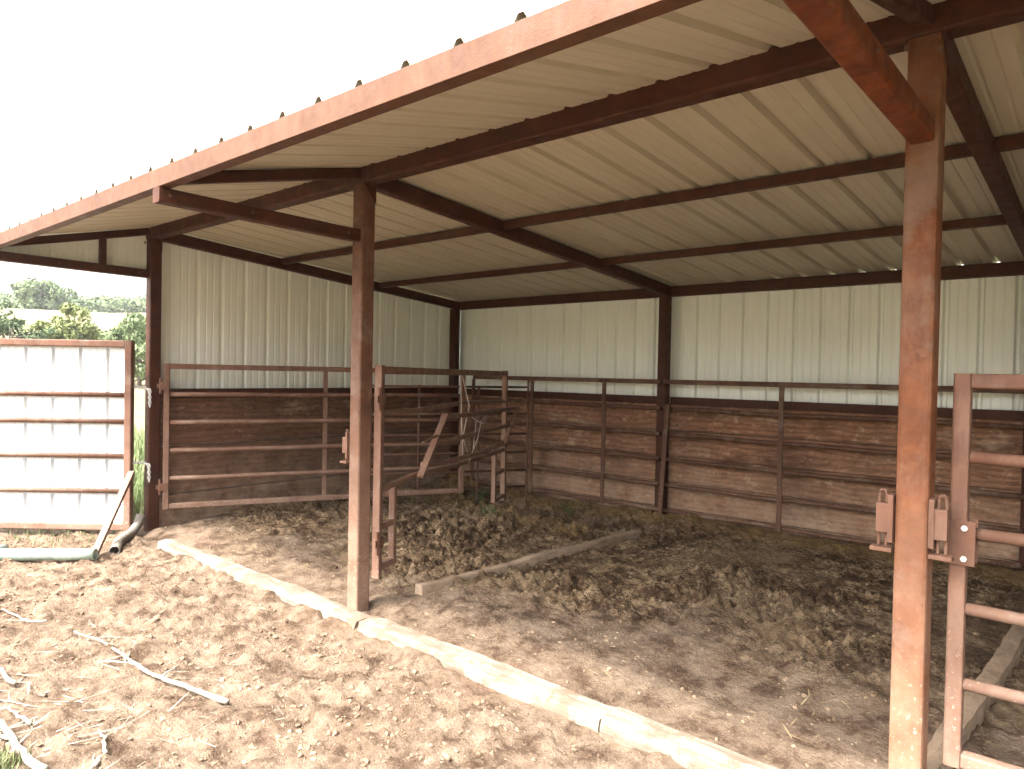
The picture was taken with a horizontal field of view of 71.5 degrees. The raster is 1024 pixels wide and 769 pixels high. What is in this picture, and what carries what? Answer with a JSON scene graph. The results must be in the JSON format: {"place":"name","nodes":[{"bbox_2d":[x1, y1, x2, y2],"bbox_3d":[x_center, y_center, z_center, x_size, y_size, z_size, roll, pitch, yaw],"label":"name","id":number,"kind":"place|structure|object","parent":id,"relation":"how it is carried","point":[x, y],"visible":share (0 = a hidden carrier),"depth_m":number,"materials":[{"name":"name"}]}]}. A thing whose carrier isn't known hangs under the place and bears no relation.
{"place":"outdoors","nodes":[
{"label":"outdoors","id":0,"kind":"place"},
{"bbox_2d":[0,518,142,768],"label":"yard grass","id":1,"kind":"structure","parent":0,"point":[4,759],"depth_m":2.63,"materials":[{"name":"plant"}]},
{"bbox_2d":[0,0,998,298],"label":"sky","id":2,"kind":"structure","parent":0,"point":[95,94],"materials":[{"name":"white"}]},
{"bbox_2d":[0,307,1023,768],"bbox_3d":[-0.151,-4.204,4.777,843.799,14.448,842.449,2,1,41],"label":"ground","id":3,"kind":"structure","parent":0,"point":[560,583],"depth_m":3.81,"materials":[{"name":"brown soil"}]},
{"bbox_2d":[0,295,16,307],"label":"ridge tree","id":4,"kind":"object","parent":3,"relation":"on","point":[2,299],"visible":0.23,"depth_m":124.72,"materials":[{"name":"green plant"}]},
{"bbox_2d":[0,667,17,685],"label":"branch","id":5,"kind":"object","parent":3,"relation":"on","point":[7,678],"visible":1,"depth_m":3.26,"materials":[{"name":"white wood"}]},
{"bbox_2d":[0,290,17,304],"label":"ridge tree","id":6,"kind":"object","parent":3,"relation":"on","point":[2,294],"visible":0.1,"depth_m":125.36,"materials":[{"name":"green plant"}]},
{"bbox_2d":[0,706,31,724],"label":"branch","id":7,"kind":"object","parent":3,"relation":"on","point":[25,719],"visible":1,"depth_m":2.93,"materials":[{"name":"white wood"}]},
{"bbox_2d":[10,299,22,308],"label":"ridge tree","id":8,"kind":"object","parent":3,"relation":"on","point":[15,303],"visible":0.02,"depth_m":122.69,"materials":[{"name":"green plant"}]},
{"bbox_2d":[1,608,46,622],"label":"branch","id":9,"kind":"object","parent":3,"relation":"on","point":[32,621],"visible":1,"depth_m":3.94,"materials":[{"name":"white wood"}]},
{"bbox_2d":[0,719,48,768],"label":"branch","id":10,"kind":"object","parent":3,"relation":"on","point":[29,760],"visible":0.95,"depth_m":2.65,"materials":[{"name":"white wood"}]},
{"bbox_2d":[0,299,57,338],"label":"cedar tree","id":11,"kind":"object","parent":3,"relation":"on","point":[16,323],"visible":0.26,"depth_m":29.74,"materials":[{"name":"green plant"}]},
{"bbox_2d":[9,277,77,309],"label":"ridge tree","id":12,"kind":"object","parent":3,"relation":"on","point":[42,294],"visible":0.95,"depth_m":104.84,"materials":[{"name":"green plant"}]},
{"bbox_2d":[0,544,97,560],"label":"plastic pipe","id":13,"kind":"object","parent":3,"relation":"on","point":[49,554],"visible":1,"depth_m":5.29,"materials":[{"name":"plastic"}]},
{"bbox_2d":[24,301,103,339],"bbox_3d":[-20.159,-1.788,32.272,3.388,3.979,3.452,2,1,41],"label":"bushy tree","id":14,"kind":"object","parent":3,"relation":"on","point":[69,329],"visible":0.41,"depth_m":31.57,"materials":[{"name":"green plant"}]},
{"bbox_2d":[0,338,134,530],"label":"sheeted gate","id":15,"kind":"structure","parent":3,"relation":"on","point":[66,433],"depth_m":6.18,"materials":[{"name":"white metal"}]},
{"bbox_2d":[69,297,84,306],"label":"ridge tree","id":16,"kind":"object","parent":3,"relation":"on","point":[78,299],"depth_m":118.88,"materials":[{"name":"green plant"}]},
{"bbox_2d":[92,729,107,767],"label":"branch","id":17,"kind":"object","parent":3,"relation":"on","point":[98,760],"visible":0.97,"depth_m":2.68,"materials":[{"name":"white wood"}]},
{"bbox_2d":[68,294,132,312],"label":"ridge tree","id":18,"kind":"object","parent":3,"relation":"on","point":[96,307],"visible":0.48,"depth_m":119.67,"materials":[{"name":"green plant"}]},
{"bbox_2d":[78,292,135,301],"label":"ridge tree","id":19,"kind":"object","parent":3,"relation":"on","point":[106,297],"visible":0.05,"depth_m":138.60,"materials":[{"name":"green plant"}]},
{"bbox_2d":[82,297,135,311],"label":"ridge tree","id":20,"kind":"object","parent":3,"relation":"on","point":[113,304],"visible":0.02,"depth_m":125.28,"materials":[{"name":"green plant"}]},
{"bbox_2d":[93,471,134,560],"bbox_3d":[-3.231,1.047,5.755,0.058,0.603,0.741,1,1,-7],"label":"steel bar","id":21,"kind":"object","parent":3,"relation":"on","point":[108,523],"visible":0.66,"depth_m":5.76,"materials":[{"name":"grey metal"}]},
{"bbox_2d":[98,311,145,386],"bbox_3d":[-16.539,-1.464,31.769,3.338,3.753,2.692,1,1,-18],"label":"bushy tree","id":22,"kind":"object","parent":3,"relation":"on","point":[132,322],"visible":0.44,"depth_m":31.06,"materials":[{"name":"green plant"}]},
{"bbox_2d":[0,620,248,756],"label":"dead twigs","id":23,"kind":"object","parent":3,"relation":"on","point":[71,698],"visible":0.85,"depth_m":3.04,"materials":[{"name":"brown wood"}]},
{"bbox_2d":[109,514,145,554],"bbox_3d":[-3.216,1.237,5.924,0.123,0.196,0.750,1,1,-13],"label":"drain pipe","id":24,"kind":"object","parent":3,"relation":"on","point":[119,541],"visible":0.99,"depth_m":5.97,"materials":[{"name":"grey plastic"}]},
{"bbox_2d":[117,306,138,312],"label":"ridge tree","id":25,"kind":"object","parent":3,"relation":"on","point":[132,309],"visible":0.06,"depth_m":124.55,"materials":[{"name":"green plant"}]},
{"bbox_2d":[114,294,145,304],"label":"ridge tree","id":26,"kind":"object","parent":3,"relation":"on","point":[136,298],"visible":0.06,"depth_m":135.75,"materials":[{"name":"green plant"}]},
{"bbox_2d":[124,299,145,312],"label":"ridge tree","id":27,"kind":"object","parent":3,"relation":"on","point":[135,303],"visible":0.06,"depth_m":123.81,"materials":[{"name":"green plant"}]},
{"bbox_2d":[129,296,145,312],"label":"ridge tree","id":28,"kind":"object","parent":3,"relation":"on","point":[142,305],"visible":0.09,"depth_m":124.07,"materials":[{"name":"green plant"}]},
{"bbox_2d":[133,422,144,518],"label":"tall weeds","id":29,"kind":"object","parent":3,"relation":"on","point":[138,481],"visible":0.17,"depth_m":8.01,"materials":[{"name":"green plant"}]},
{"bbox_2d":[74,631,229,704],"bbox_3d":[-1.790,1.357,3.456,1.347,0.044,0.213,2,1,36],"label":"branch","id":30,"kind":"object","parent":3,"relation":"on","point":[212,696],"visible":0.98,"depth_m":3.29,"materials":[{"name":"white wood"}]},
{"bbox_2d":[0,577,304,768],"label":"dry stems","id":31,"kind":"object","parent":3,"relation":"on","point":[133,709],"visible":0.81,"depth_m":3.03,"materials":[{"name":"beige plant"}]},
{"bbox_2d":[157,539,372,629],"bbox_3d":[-1.828,1.398,4.931,2.626,0.221,0.162,2,1,41],"label":"sill timber","id":32,"kind":"object","parent":3,"relation":"on","point":[291,594],"visible":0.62,"depth_m":4.69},
{"bbox_2d":[0,529,621,768],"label":"soil clods","id":33,"kind":"object","parent":3,"relation":"on","point":[356,714],"visible":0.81,"depth_m":3.36,"materials":[{"name":"brown soil"}]},
{"bbox_2d":[371,380,529,505],"bbox_3d":[-0.713,0.613,7.547,1.868,1.350,0.030,1,1,-17],"label":"corner panel","id":34,"kind":"object","parent":3,"relation":"on","point":[418,435],"visible":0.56,"depth_m":7.60,"materials":[{"name":"brown metal"}]},
{"bbox_2d":[461,489,490,502],"bbox_3d":[-0.355,1.216,7.721,0.476,0.175,0.278,2,1,41],"label":"weed","id":35,"kind":"object","parent":3,"relation":"on","point":[481,498],"visible":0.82,"depth_m":7.73,"materials":[{"name":"green plant"}]},
{"bbox_2d":[357,616,614,732],"bbox_3d":[-0.211,1.454,3.527,1.630,0.218,0.162,2,1,41],"label":"sill timber","id":36,"kind":"object","parent":3,"relation":"on","point":[533,690],"visible":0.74,"depth_m":3.35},
{"bbox_2d":[470,504,505,514],"bbox_3d":[-0.226,1.226,6.777,0.255,0.110,0.420,1,1,-30],"label":"weed","id":37,"kind":"object","parent":3,"relation":"on","point":[484,509],"visible":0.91,"depth_m":6.83,"materials":[{"name":"green plant"}]},
{"bbox_2d":[0,0,1023,768],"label":"cattle shed","id":38,"kind":"structure","parent":3,"relation":"on","point":[780,190],"depth_m":5.24,"materials":[{"name":"metal"}]},
{"bbox_2d":[132,461,150,481],"bbox_3d":[-3.271,0.763,6.214,0.206,0.198,0.054,0,1,-37],"label":"gate chain","id":39,"kind":"object","parent":38,"relation":"attached to","point":[142,462],"visible":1,"depth_m":6.25,"materials":[{"name":"grey metal"}]},
{"bbox_2d":[134,385,151,407],"bbox_3d":[-3.259,0.103,6.203,0.206,0.198,0.054,0,1,-37],"label":"gate chain","id":40,"kind":"object","parent":38,"relation":"attached to","point":[147,389],"visible":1,"depth_m":6.24,"materials":[{"name":"grey metal"}]},
{"bbox_2d":[156,363,465,509],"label":"pipe gate","id":41,"kind":"structure","parent":38,"relation":"attached to","point":[167,422],"depth_m":6.72,"materials":[{"name":"metal"}]},
{"bbox_2d":[372,365,519,578],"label":"bent gate","id":42,"kind":"structure","parent":38,"relation":"attached to","point":[379,525],"depth_m":4.83,"materials":[{"name":"metal"}]},
{"bbox_2d":[460,376,486,462],"bbox_3d":[-0.285,0.302,5.917,0.090,0.741,0.506,1,1,23],"label":"baling twine","id":43,"kind":"object","parent":42,"relation":"hanging from","point":[466,420],"visible":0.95,"depth_m":5.73,"materials":[{"name":"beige fabric"}]},
{"bbox_2d":[943,373,1023,768],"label":"pipe gate","id":44,"kind":"structure","parent":38,"relation":"attached to","point":[967,533],"depth_m":2.33,"materials":[{"name":"metal"}]},
{"bbox_2d":[415,529,639,595],"bbox_3d":[0.254,1.387,5.471,0.087,0.204,2.473,2,1,44],"label":"divider timber","id":45,"kind":"object","parent":3,"relation":"on","point":[424,588],"visible":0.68,"depth_m":5.34,"materials":[{"name":"wood"}]},
{"bbox_2d":[470,376,602,501],"bbox_3d":[0.228,0.568,8.150,1.888,1.319,0.061,2,1,41],"label":"rail fence","id":46,"kind":"object","parent":3,"relation":"on","point":[531,445],"visible":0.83,"depth_m":8.10,"materials":[{"name":"brown metal"}]},
{"bbox_2d":[552,502,583,516],"bbox_3d":[0.583,1.285,7.298,0.443,0.136,0.275,2,1,41],"label":"weed","id":47,"kind":"object","parent":3,"relation":"on","point":[568,508],"visible":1,"depth_m":7.28,"materials":[{"name":"green plant"}]},
{"bbox_2d":[204,478,1023,736],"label":"muck clods","id":48,"kind":"object","parent":3,"relation":"on","point":[936,723],"visible":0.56,"depth_m":5.14,"materials":[{"name":"brown soil"}]},
{"bbox_2d":[600,378,661,510],"bbox_3d":[1.210,0.600,7.296,0.678,1.318,0.061,2,1,41],"label":"rail fence","id":49,"kind":"object","parent":3,"relation":"on","point":[604,429],"visible":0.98,"depth_m":7.34,"materials":[{"name":"brown metal"}]},
{"bbox_2d":[600,707,778,768],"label":"sill timber","id":50,"kind":"object","parent":3,"relation":"on","point":[625,727],"visible":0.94,"depth_m":2.76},
{"bbox_2d":[657,379,1023,568],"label":"rail fence","id":51,"kind":"object","parent":3,"relation":"on","point":[779,471],"visible":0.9,"depth_m":6.21,"materials":[{"name":"brown metal"}]},
{"bbox_2d":[927,625,1023,768],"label":"divider timber","id":52,"kind":"object","parent":3,"relation":"on","point":[1002,663],"visible":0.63,"depth_m":3.18,"materials":[{"name":"brown wood"}]},
{"bbox_2d":[193,480,1022,749],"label":"loose straw","id":53,"kind":"object","parent":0,"point":[697,612],"visible":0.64,"depth_m":4.75,"materials":[{"name":"beige plant"}]}
]}

